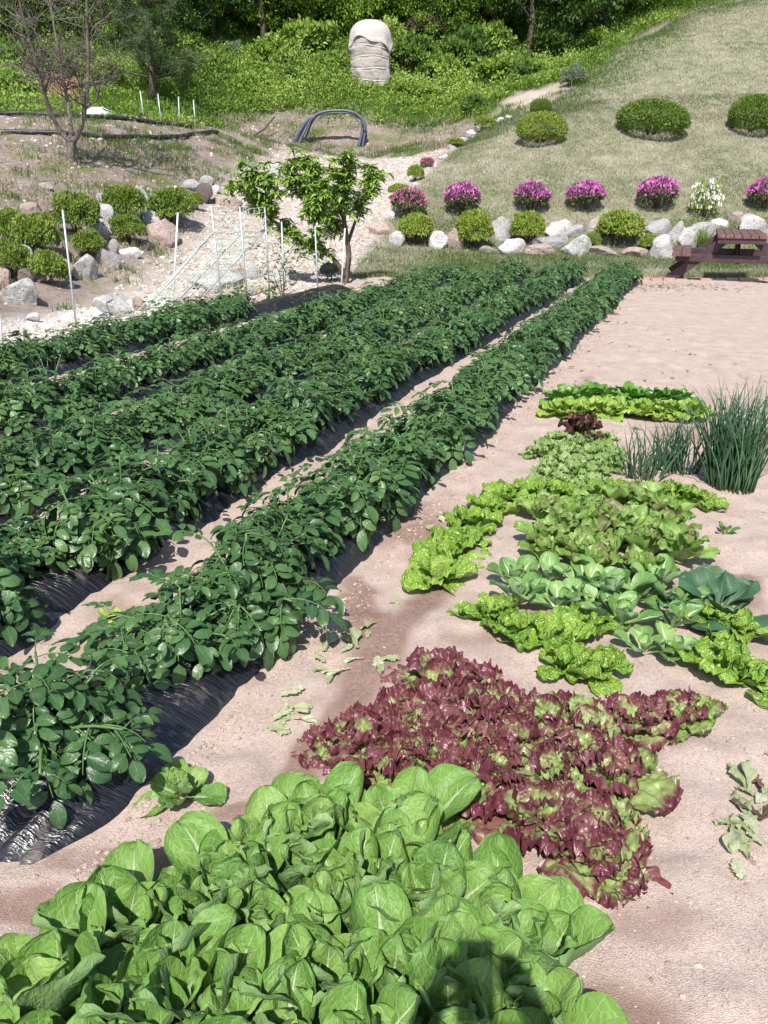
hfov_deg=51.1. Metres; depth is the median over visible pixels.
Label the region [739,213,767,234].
rock
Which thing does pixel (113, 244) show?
rock
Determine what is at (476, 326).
potato plant
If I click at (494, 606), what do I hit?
bright lettuce
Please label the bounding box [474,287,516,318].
potato plant
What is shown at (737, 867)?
wilted leaf
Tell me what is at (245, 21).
forest tree
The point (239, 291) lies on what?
plant
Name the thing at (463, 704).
red lettuce
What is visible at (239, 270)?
rock
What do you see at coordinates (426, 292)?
potato plant
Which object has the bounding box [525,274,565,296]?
potato plant
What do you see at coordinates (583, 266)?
potato plant
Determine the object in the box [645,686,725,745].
red lettuce
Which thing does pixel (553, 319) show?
potato plant
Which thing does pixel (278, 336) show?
potato plant
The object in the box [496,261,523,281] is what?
potato plant
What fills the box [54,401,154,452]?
potato plant
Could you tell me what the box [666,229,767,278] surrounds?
picnic table
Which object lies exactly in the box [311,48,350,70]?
wild bush
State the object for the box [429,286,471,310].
potato plant
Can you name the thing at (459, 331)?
potato plant
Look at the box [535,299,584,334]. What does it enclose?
potato plant
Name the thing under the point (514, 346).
potato plant
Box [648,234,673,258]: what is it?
rock
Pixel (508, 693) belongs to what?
red lettuce
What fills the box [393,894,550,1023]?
cabbage
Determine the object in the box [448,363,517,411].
potato plant
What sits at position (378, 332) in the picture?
potato plant
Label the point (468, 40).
wild bush
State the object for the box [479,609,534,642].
bright lettuce
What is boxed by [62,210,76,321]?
garden pole
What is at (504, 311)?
potato plant
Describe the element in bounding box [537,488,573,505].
olive lettuce
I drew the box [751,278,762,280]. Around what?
brick
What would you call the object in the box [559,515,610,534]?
olive lettuce
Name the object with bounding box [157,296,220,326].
potato plant
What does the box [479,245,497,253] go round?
rock
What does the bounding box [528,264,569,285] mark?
potato plant
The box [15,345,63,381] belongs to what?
scallion clump
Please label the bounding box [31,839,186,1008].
cabbage
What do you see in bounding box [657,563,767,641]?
cabbage
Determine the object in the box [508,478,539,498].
bright lettuce
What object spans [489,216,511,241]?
rock
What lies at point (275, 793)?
cabbage
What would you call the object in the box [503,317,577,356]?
potato plant
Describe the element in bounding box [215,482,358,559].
potato plant
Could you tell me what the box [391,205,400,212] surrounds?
rock
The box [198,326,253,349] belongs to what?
potato plant
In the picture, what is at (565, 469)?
frilly lettuce
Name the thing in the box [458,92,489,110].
wild bush
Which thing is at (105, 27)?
forest tree
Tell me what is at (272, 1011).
cabbage
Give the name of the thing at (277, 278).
rock
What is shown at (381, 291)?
potato plant
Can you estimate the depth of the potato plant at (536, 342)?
7.03 m
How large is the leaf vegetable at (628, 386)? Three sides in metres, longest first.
0.353 x 0.347 x 0.159 m
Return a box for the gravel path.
[2,146,449,331]
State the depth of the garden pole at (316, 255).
12.03 m
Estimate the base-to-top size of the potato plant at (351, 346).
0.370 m
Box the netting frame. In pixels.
[137,207,269,313]
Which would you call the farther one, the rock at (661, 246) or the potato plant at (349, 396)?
the rock at (661, 246)
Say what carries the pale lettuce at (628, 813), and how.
on the ground at (722, 331)
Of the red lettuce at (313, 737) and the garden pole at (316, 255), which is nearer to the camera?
the red lettuce at (313, 737)
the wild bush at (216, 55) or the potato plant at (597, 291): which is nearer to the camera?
the potato plant at (597, 291)
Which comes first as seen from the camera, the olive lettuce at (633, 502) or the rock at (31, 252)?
the olive lettuce at (633, 502)
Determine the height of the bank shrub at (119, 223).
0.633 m
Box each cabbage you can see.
[0,881,106,1023]
[0,993,52,1023]
[13,942,173,1023]
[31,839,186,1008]
[65,904,241,1023]
[123,974,252,1023]
[132,759,226,817]
[132,923,315,1020]
[144,860,274,952]
[164,810,288,924]
[198,772,334,860]
[201,955,368,1023]
[226,865,320,998]
[238,888,388,1023]
[248,795,353,925]
[263,761,380,862]
[275,826,393,963]
[282,954,420,1023]
[300,793,448,900]
[327,763,481,847]
[347,880,468,1023]
[351,1003,483,1023]
[360,937,531,1023]
[362,840,497,954]
[386,818,512,897]
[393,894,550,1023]
[423,1004,553,1023]
[452,875,614,985]
[453,832,560,962]
[470,930,630,1023]
[657,563,767,641]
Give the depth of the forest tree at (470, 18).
33.95 m
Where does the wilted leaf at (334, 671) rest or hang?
on the ground at (722, 331)
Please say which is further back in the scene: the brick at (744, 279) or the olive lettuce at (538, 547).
the brick at (744, 279)
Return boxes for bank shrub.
[0,206,21,240]
[0,236,31,278]
[6,210,61,251]
[27,248,68,284]
[51,188,100,233]
[71,228,107,256]
[101,182,147,214]
[107,212,148,244]
[145,185,197,224]
[191,192,203,210]
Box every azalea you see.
[389,187,427,217]
[443,180,481,213]
[512,180,552,210]
[564,178,606,210]
[635,174,679,209]
[686,178,724,217]
[746,177,767,208]
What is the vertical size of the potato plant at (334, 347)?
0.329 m
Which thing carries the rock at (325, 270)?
on the gravel path
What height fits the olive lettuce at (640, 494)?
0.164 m
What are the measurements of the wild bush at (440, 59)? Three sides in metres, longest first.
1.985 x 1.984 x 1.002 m
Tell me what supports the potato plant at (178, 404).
on the ground at (722, 331)
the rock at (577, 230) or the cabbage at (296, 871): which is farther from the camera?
the rock at (577, 230)
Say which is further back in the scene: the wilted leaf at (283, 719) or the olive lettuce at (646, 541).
the olive lettuce at (646, 541)
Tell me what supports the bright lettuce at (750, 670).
on the ground at (722, 331)
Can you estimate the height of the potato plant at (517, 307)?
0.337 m
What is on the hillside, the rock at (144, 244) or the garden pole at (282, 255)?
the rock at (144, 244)
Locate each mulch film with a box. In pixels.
[0,276,523,524]
[0,277,585,657]
[0,278,468,447]
[0,280,639,864]
[0,284,350,388]
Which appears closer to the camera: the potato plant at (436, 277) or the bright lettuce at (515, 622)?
the bright lettuce at (515, 622)
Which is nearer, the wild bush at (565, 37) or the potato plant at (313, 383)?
the potato plant at (313, 383)
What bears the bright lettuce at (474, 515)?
on the ground at (722, 331)
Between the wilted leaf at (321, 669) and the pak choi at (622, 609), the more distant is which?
the pak choi at (622, 609)
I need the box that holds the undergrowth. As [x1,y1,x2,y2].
[0,0,728,129]
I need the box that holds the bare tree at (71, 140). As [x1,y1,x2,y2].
[0,0,138,163]
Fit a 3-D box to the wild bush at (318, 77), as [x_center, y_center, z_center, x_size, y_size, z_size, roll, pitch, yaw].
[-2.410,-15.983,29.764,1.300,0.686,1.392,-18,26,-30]
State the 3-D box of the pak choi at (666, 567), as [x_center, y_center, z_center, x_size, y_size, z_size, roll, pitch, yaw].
[1.092,0.262,3.267,0.190,0.138,0.350,0,22,0]
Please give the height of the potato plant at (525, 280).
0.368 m
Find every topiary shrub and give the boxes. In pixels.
[514,110,568,143]
[529,98,552,111]
[615,98,692,134]
[727,93,767,132]
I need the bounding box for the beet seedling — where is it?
[719,521,739,534]
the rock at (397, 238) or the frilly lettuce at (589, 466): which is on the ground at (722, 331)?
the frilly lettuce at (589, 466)
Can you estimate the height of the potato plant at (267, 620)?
0.481 m
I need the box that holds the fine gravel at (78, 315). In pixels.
[0,293,185,345]
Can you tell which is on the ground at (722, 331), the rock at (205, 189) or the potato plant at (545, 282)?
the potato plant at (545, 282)
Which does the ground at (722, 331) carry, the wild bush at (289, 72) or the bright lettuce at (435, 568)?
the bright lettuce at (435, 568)
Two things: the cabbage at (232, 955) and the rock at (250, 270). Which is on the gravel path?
the rock at (250, 270)
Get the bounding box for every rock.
[0,268,11,287]
[0,278,38,305]
[14,244,33,269]
[17,268,35,281]
[20,202,42,214]
[26,312,39,321]
[38,182,54,190]
[52,259,74,279]
[72,254,98,279]
[89,218,112,237]
[91,295,133,317]
[95,193,103,202]
[95,247,121,269]
[99,203,114,222]
[108,238,117,252]
[118,247,141,258]
[132,296,146,311]
[135,185,147,203]
[138,239,149,250]
[142,210,159,225]
[147,219,179,247]
[182,179,199,190]
[189,272,244,290]
[197,182,212,203]
[199,175,212,186]
[212,185,219,193]
[212,194,242,210]
[230,264,243,274]
[246,267,264,279]
[268,162,280,176]
[269,271,288,282]
[286,268,296,274]
[320,262,338,273]
[368,218,394,234]
[385,210,394,219]
[388,231,405,246]
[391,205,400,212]
[428,231,447,248]
[447,144,455,148]
[448,228,463,248]
[466,129,478,137]
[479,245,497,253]
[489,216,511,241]
[498,238,525,254]
[523,244,555,254]
[530,235,540,243]
[539,236,564,249]
[544,219,572,238]
[560,234,591,255]
[567,224,584,237]
[586,216,602,234]
[589,246,619,256]
[620,247,647,257]
[635,233,644,243]
[645,218,670,235]
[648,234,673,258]
[668,220,683,241]
[677,225,699,247]
[692,222,716,239]
[711,218,728,227]
[728,211,743,220]
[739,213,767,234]
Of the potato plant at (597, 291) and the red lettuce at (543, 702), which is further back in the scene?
the potato plant at (597, 291)
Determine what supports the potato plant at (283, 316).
on the ground at (722, 331)
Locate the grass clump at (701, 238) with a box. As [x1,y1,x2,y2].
[695,226,716,246]
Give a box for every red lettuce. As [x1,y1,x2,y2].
[290,724,366,771]
[309,697,399,782]
[357,717,460,788]
[376,681,462,732]
[380,645,479,705]
[401,726,492,782]
[410,678,497,727]
[415,693,501,757]
[425,751,521,849]
[434,675,534,736]
[437,658,502,694]
[461,726,551,801]
[465,710,571,780]
[470,770,580,855]
[497,687,582,740]
[514,711,628,785]
[520,807,649,900]
[534,781,653,864]
[558,810,672,909]
[578,728,683,815]
[591,691,680,752]
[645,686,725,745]
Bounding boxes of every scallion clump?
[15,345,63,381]
[610,421,690,481]
[636,411,712,475]
[666,370,767,494]
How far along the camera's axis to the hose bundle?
26.52 m
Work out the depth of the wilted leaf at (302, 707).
2.52 m
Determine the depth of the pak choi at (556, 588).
3.16 m
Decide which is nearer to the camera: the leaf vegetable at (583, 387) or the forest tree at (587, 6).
the leaf vegetable at (583, 387)
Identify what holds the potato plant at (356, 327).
on the ground at (722, 331)
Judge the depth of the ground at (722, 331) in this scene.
2.78 m
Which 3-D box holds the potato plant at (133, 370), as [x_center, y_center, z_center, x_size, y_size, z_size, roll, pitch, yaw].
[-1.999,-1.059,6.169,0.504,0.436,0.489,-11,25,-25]
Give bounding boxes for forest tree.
[0,0,120,43]
[4,0,72,37]
[33,0,168,50]
[119,0,216,25]
[133,0,236,36]
[174,0,254,42]
[180,0,300,37]
[216,0,321,31]
[242,0,376,35]
[305,0,380,23]
[315,0,402,32]
[345,0,435,20]
[377,0,460,33]
[405,0,520,38]
[437,0,535,22]
[444,0,479,19]
[482,0,581,53]
[523,0,529,22]
[539,0,627,29]
[577,0,638,27]
[610,0,689,16]
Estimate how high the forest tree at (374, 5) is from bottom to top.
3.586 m
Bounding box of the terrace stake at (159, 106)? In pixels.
[157,94,160,119]
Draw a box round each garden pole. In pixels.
[0,313,2,345]
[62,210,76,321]
[172,213,178,300]
[281,222,284,294]
[314,226,317,286]
[341,228,345,284]
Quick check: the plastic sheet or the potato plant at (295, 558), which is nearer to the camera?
the potato plant at (295, 558)
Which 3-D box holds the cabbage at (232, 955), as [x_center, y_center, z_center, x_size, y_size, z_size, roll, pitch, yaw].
[-0.349,0.916,1.591,0.348,0.206,0.300,13,26,28]
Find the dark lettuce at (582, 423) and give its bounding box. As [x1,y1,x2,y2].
[557,412,603,440]
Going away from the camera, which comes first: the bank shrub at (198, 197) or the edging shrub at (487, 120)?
the bank shrub at (198, 197)
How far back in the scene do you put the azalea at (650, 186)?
19.02 m
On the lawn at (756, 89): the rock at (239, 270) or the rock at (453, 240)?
the rock at (453, 240)
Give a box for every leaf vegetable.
[539,385,580,405]
[544,383,588,399]
[574,381,605,397]
[581,384,617,397]
[602,389,638,402]
[615,381,653,398]
[624,386,669,400]
[643,387,681,398]
[655,386,702,402]
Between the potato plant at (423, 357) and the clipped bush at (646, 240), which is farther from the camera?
the clipped bush at (646, 240)
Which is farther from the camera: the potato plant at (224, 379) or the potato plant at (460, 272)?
the potato plant at (460, 272)
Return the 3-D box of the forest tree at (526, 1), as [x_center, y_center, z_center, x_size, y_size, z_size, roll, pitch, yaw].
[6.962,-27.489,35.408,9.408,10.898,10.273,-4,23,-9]
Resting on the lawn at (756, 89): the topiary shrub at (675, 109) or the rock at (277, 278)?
the topiary shrub at (675, 109)
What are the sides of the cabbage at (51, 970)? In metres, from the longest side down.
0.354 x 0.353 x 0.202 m
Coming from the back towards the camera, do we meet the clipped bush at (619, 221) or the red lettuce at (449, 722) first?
the clipped bush at (619, 221)
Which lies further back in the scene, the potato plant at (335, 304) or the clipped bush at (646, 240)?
the clipped bush at (646, 240)
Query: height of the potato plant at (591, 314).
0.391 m
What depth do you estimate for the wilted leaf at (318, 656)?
2.79 m
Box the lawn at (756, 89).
[352,0,767,277]
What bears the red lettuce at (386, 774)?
on the ground at (722, 331)
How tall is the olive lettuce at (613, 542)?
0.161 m
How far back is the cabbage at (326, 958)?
1.61 m
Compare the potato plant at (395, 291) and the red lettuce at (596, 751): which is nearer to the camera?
the red lettuce at (596, 751)
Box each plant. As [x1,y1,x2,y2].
[0,328,55,365]
[0,335,50,379]
[0,361,10,381]
[0,365,71,418]
[0,382,39,436]
[0,413,86,482]
[0,434,71,520]
[0,523,67,587]
[0,533,51,646]
[0,627,172,828]
[3,476,163,580]
[10,401,142,473]
[28,371,101,416]
[33,329,83,361]
[40,321,121,356]
[44,447,184,545]
[51,568,288,691]
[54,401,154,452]
[61,357,141,402]
[64,439,212,523]
[68,317,138,351]
[82,606,130,641]
[85,312,152,341]
[89,346,157,388]
[97,395,182,441]
[119,348,181,382]
[123,382,224,432]
[124,305,173,342]
[136,297,191,339]
[145,334,207,372]
[148,416,260,497]
[149,370,241,420]
[153,520,348,670]
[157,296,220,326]
[162,300,208,334]
[170,336,227,365]
[170,396,290,477]
[176,359,275,407]
[182,324,243,358]
[191,295,236,326]
[195,400,316,468]
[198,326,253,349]
[210,294,251,320]
[211,288,258,312]
[212,497,330,591]
[215,351,277,387]
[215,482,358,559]
[220,318,284,349]
[226,282,253,298]
[228,397,322,448]
[232,341,289,382]
[238,341,310,379]
[239,322,294,343]
[241,311,306,339]
[249,241,309,297]
[250,376,347,432]
[254,308,323,333]
[256,282,278,299]
[262,372,368,421]
[269,451,394,551]
[270,337,335,374]
[283,302,332,331]
[296,332,348,367]
[297,367,386,409]
[298,323,367,353]
[300,291,345,319]
[301,294,338,325]
[313,355,398,401]
[321,259,344,280]
[321,288,360,318]
[321,444,426,532]
[324,314,389,352]
[326,315,391,344]
[330,338,412,388]
[330,427,444,489]
[332,310,385,330]
[334,286,374,311]
[342,291,377,306]
[344,286,398,303]
[348,341,422,381]
[352,306,419,339]
[354,420,455,474]
[357,281,396,301]
[370,279,402,298]
[371,298,423,334]
[371,389,487,470]
[373,331,432,371]
[381,301,423,322]
[383,277,418,291]
[385,332,440,364]
[386,276,417,298]
[391,266,432,289]
[392,284,445,314]
[399,288,442,307]
[400,295,443,322]
[405,325,456,364]
[406,270,441,290]
[408,268,432,279]
[409,385,495,434]
[410,323,463,354]
[412,266,445,283]
[414,377,498,431]
[416,313,489,354]
[422,264,459,277]
[424,264,452,280]
[428,306,493,346]
[429,281,466,305]
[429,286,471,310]
[432,277,476,304]
[439,304,485,324]
[442,263,472,276]
[442,281,470,295]
[446,265,469,279]
[448,358,523,402]
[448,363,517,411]
[451,275,487,294]
[452,297,505,323]
[452,350,535,398]
[456,346,545,389]
[461,268,499,295]
[461,299,514,325]
[466,308,507,335]
[469,269,510,284]
[474,268,508,281]
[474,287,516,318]
[475,268,503,288]
[480,339,545,373]
[485,285,538,310]
[486,293,526,316]
[492,268,520,283]
[492,284,527,306]
[495,256,534,275]
[495,328,555,359]
[496,257,526,277]
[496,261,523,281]
[498,320,560,358]
[498,330,557,375]
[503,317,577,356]
[506,279,550,306]
[507,278,557,298]
[512,272,556,292]
[518,277,557,303]
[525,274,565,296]
[526,315,578,350]
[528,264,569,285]
[528,313,571,340]
[529,269,564,289]
[533,268,565,285]
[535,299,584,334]
[537,300,603,329]
[547,262,576,286]
[549,303,596,331]
[551,291,613,323]
[554,260,580,273]
[554,286,606,309]
[556,256,588,274]
[557,295,598,317]
[558,262,586,286]
[569,287,622,314]
[571,284,616,308]
[577,279,623,291]
[579,280,622,305]
[583,280,617,309]
[585,273,626,288]
[592,272,632,297]
[594,263,629,292]
[594,263,641,284]
[600,266,635,287]
[605,270,638,289]
[608,258,639,272]
[610,261,643,282]
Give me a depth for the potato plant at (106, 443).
4.45 m
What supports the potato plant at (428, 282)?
on the ground at (722, 331)
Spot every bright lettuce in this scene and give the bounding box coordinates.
[400,551,478,596]
[411,527,483,568]
[431,522,492,559]
[442,505,503,535]
[447,592,518,633]
[466,491,522,512]
[473,479,533,504]
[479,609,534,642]
[498,604,595,652]
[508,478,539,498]
[524,477,569,496]
[534,632,600,682]
[545,479,584,496]
[566,643,633,701]
[570,601,630,637]
[587,477,632,488]
[629,479,666,495]
[653,478,692,500]
[665,634,767,692]
[666,479,715,512]
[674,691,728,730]
[681,489,728,510]
[683,601,749,639]
[707,603,767,643]
[714,651,767,709]
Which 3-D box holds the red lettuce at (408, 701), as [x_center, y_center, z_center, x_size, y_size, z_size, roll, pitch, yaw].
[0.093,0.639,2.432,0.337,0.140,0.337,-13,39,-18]
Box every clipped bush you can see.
[396,211,436,244]
[453,208,495,247]
[509,210,546,242]
[587,231,601,245]
[592,208,646,245]
[638,232,657,248]
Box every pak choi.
[486,555,540,582]
[489,571,546,604]
[516,550,571,581]
[527,577,585,612]
[553,553,625,597]
[564,583,626,609]
[580,590,663,625]
[584,568,657,592]
[613,624,674,654]
[616,573,667,601]
[622,553,681,599]
[644,598,705,629]
[648,581,712,607]
[653,621,697,660]
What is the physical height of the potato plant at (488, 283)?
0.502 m
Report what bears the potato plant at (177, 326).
on the ground at (722, 331)
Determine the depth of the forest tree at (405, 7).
34.23 m
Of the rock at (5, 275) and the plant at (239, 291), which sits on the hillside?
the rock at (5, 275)
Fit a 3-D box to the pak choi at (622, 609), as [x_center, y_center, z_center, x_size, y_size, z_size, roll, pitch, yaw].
[0.883,0.385,2.988,0.258,0.123,0.243,20,30,40]
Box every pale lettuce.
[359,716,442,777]
[511,735,583,793]
[547,694,627,743]
[572,788,649,863]
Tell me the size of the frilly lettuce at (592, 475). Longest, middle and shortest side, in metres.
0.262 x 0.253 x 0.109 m
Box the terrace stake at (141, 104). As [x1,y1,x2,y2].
[140,91,143,117]
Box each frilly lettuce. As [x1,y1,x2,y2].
[518,445,552,459]
[521,471,546,481]
[524,438,563,453]
[529,464,562,477]
[530,460,563,472]
[537,429,570,442]
[539,450,576,463]
[540,471,579,484]
[545,444,583,458]
[556,462,586,480]
[558,436,592,446]
[563,457,600,473]
[567,431,600,440]
[567,462,613,477]
[573,452,594,462]
[574,443,607,458]
[574,471,612,488]
[589,437,617,449]
[591,429,620,443]
[591,458,626,474]
[594,450,625,465]
[603,443,626,454]
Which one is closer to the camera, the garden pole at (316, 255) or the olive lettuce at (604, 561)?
the olive lettuce at (604, 561)
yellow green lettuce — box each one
[535,397,580,417]
[549,396,603,415]
[578,395,615,418]
[588,395,634,422]
[613,400,643,415]
[620,398,666,420]
[637,397,677,417]
[650,397,702,421]
[665,400,715,420]
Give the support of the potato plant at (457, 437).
on the ground at (722, 331)
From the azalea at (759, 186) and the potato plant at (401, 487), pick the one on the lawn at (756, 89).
the azalea at (759, 186)
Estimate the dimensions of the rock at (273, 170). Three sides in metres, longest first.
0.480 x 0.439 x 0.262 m
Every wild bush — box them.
[0,39,54,73]
[0,70,44,92]
[90,57,130,85]
[137,54,190,80]
[156,23,212,54]
[196,45,240,71]
[222,39,248,56]
[232,70,270,87]
[240,30,299,63]
[273,14,339,50]
[276,65,307,82]
[303,71,334,87]
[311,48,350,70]
[379,15,406,37]
[381,77,413,95]
[390,30,437,64]
[404,11,447,35]
[410,80,438,97]
[414,50,463,76]
[435,22,497,65]
[442,93,462,105]
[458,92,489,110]
[467,48,513,79]
[471,17,517,49]
[506,58,544,79]
[521,22,581,54]
[558,60,588,85]
[573,24,620,49]
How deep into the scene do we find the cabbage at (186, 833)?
1.87 m
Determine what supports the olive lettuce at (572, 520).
on the ground at (722, 331)
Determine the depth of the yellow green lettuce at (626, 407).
5.68 m
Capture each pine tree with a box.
[71,0,217,101]
[257,0,265,38]
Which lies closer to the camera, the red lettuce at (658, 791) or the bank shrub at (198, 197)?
the red lettuce at (658, 791)
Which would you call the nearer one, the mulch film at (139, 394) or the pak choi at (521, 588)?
the pak choi at (521, 588)
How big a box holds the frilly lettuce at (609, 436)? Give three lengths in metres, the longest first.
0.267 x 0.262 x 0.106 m
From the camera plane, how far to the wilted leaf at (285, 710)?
2.52 m
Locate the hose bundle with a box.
[293,109,366,146]
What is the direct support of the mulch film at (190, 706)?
on the ground at (722, 331)
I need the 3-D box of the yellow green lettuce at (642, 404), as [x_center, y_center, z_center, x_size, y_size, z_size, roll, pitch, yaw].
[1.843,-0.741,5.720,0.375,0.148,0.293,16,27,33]
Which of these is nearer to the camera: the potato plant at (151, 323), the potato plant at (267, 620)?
the potato plant at (267, 620)
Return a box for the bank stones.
[0,108,464,308]
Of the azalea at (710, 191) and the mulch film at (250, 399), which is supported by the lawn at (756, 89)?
the azalea at (710, 191)
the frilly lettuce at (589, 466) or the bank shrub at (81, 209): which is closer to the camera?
the frilly lettuce at (589, 466)
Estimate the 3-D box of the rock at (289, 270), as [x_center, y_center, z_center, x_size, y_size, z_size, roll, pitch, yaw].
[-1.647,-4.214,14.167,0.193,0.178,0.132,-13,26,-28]
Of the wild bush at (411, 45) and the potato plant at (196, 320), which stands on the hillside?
the wild bush at (411, 45)
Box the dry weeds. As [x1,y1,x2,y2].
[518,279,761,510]
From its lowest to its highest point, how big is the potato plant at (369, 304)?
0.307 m
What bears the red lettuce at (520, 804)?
on the ground at (722, 331)
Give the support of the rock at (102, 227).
on the hillside
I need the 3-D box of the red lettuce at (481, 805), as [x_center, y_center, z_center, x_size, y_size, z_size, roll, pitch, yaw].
[0.241,0.755,2.150,0.276,0.145,0.365,2,22,5]
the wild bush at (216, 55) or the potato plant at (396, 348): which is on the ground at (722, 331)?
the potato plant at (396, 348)
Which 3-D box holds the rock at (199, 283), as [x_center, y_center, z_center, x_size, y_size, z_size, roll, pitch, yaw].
[-2.554,-3.522,12.422,0.868,0.333,0.518,-12,25,-11]
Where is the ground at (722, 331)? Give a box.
[0,275,767,1023]
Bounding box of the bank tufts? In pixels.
[0,42,626,311]
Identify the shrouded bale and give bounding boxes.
[348,19,392,86]
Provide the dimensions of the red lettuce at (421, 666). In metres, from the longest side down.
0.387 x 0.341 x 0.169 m
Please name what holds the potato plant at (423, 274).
on the ground at (722, 331)
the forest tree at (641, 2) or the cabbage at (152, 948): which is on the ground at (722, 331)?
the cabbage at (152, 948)
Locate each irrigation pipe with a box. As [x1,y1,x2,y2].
[0,111,191,127]
[0,129,218,138]
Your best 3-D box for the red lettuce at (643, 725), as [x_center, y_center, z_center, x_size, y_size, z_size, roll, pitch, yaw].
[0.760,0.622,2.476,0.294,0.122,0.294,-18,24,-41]
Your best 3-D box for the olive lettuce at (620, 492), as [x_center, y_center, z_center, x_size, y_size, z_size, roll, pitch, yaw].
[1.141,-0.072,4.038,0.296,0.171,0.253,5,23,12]
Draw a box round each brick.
[638,277,649,280]
[650,278,661,280]
[662,277,674,280]
[699,277,712,280]
[724,277,737,279]
[737,277,750,280]
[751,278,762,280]
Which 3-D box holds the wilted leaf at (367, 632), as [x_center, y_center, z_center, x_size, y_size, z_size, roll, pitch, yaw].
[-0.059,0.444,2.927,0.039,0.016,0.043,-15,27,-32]
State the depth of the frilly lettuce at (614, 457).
4.75 m
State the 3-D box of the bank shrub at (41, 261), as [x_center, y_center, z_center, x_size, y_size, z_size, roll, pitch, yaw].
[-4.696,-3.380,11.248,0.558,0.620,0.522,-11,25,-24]
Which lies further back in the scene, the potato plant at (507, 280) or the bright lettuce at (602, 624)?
the potato plant at (507, 280)
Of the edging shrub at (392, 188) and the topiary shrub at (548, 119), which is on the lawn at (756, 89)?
the topiary shrub at (548, 119)
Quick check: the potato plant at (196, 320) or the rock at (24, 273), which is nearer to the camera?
the potato plant at (196, 320)
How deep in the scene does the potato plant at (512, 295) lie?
9.85 m
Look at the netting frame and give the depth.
10.89 m
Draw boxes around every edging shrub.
[387,183,410,192]
[407,164,424,181]
[419,156,434,166]
[447,137,464,146]
[473,114,495,129]
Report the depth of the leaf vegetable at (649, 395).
5.94 m
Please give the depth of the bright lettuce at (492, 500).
4.05 m
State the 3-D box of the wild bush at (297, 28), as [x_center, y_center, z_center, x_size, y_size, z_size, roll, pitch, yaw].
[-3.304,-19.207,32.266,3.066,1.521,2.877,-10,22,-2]
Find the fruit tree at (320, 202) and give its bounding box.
[220,144,395,283]
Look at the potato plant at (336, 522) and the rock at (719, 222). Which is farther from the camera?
the rock at (719, 222)
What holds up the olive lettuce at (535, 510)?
on the ground at (722, 331)
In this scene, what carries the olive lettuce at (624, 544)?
on the ground at (722, 331)
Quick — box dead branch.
[253,116,274,135]
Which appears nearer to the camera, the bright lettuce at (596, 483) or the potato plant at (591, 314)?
the bright lettuce at (596, 483)
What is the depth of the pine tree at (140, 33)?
24.74 m
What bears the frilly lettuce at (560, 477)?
on the ground at (722, 331)
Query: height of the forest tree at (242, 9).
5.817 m
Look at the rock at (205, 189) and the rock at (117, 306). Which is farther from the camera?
the rock at (205, 189)
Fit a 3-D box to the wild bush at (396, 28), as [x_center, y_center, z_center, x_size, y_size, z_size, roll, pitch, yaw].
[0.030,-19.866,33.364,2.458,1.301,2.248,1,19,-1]
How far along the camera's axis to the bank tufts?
20.27 m
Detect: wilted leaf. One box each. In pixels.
[266,724,290,735]
[273,703,292,720]
[278,708,293,724]
[280,684,304,695]
[287,702,312,712]
[293,715,317,722]
[312,665,340,684]
[314,651,325,661]
[319,630,338,650]
[327,668,349,675]
[341,625,360,647]
[341,643,352,651]
[343,657,363,663]
[359,621,376,629]
[364,628,371,637]
[372,654,400,673]
[436,515,444,521]
[714,797,759,833]
[722,823,750,858]
[727,760,757,793]
[729,797,767,820]
[729,813,741,839]
[730,789,752,816]
[730,858,746,880]
[737,785,767,802]
[741,769,763,788]
[741,823,763,844]
[754,807,764,816]
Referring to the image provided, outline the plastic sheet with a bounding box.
[86,107,113,113]
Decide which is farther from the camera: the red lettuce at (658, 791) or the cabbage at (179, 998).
the red lettuce at (658, 791)
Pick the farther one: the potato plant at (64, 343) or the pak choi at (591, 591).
the potato plant at (64, 343)
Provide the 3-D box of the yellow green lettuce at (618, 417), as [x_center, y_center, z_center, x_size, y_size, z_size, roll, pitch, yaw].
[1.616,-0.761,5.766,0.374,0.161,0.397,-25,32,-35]
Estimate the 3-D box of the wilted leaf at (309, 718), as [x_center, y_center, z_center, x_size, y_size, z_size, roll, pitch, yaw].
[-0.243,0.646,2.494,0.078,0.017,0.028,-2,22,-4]
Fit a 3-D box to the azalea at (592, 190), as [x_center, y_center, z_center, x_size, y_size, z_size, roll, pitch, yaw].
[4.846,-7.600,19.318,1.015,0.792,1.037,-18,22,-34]
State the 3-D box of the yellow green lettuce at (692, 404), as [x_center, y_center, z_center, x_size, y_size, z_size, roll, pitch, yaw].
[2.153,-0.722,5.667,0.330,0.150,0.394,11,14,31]
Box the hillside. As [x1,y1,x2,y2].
[0,0,743,328]
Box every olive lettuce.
[513,514,573,547]
[516,494,556,521]
[517,534,570,559]
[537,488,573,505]
[538,495,600,521]
[554,505,599,538]
[554,527,606,556]
[555,539,623,567]
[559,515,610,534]
[565,502,625,531]
[572,485,600,497]
[583,493,623,511]
[585,483,632,504]
[596,527,639,564]
[597,521,646,549]
[598,497,659,529]
[619,479,667,504]
[620,525,674,554]
[623,543,678,577]
[624,500,655,515]
[634,519,679,547]
[643,507,701,529]
[647,491,700,514]
[657,520,720,561]
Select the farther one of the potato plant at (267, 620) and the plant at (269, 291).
the plant at (269, 291)
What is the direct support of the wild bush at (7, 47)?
on the hillside
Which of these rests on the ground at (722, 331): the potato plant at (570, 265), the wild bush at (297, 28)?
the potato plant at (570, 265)

